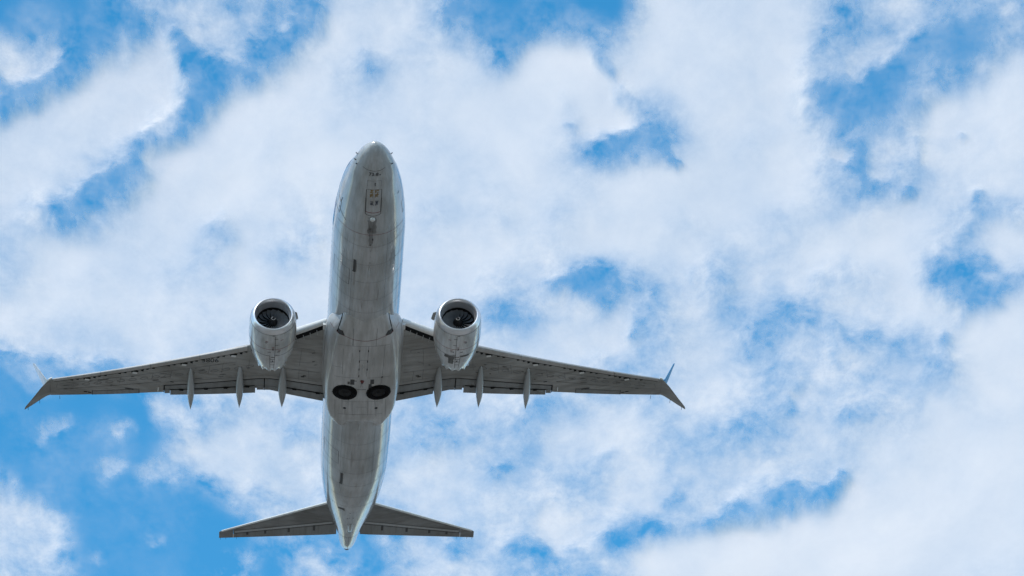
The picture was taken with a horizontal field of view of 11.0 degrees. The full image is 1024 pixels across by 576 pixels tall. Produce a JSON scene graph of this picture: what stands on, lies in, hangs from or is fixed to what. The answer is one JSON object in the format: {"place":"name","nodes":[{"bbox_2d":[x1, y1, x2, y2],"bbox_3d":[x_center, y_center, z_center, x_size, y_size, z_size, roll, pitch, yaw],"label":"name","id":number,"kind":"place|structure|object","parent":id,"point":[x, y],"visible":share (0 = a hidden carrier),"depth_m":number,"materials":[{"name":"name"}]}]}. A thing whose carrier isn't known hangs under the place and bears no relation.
{"place":"outdoors","nodes":[
{"label":"outdoors","id":0,"kind":"place"},
{"bbox_2d":[25,141,684,549],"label":"airliner","id":1,"kind":"object","parent":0,"point":[361,359],"visible":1,"depth_m":283.23,"materials":[{"name":"paint"}]},
{"bbox_2d":[0,0,1023,575],"bbox_3d":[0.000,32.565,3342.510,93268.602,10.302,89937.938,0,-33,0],"label":"cloud","id":2,"kind":"structure","parent":0,"point":[504,194],"depth_m":3258.33,"materials":[{"name":"white"}]},
{"bbox_2d":[0,0,1023,575],"label":"sky","id":3,"kind":"structure","parent":0,"point":[124,507],"materials":[{"name":"blue"}]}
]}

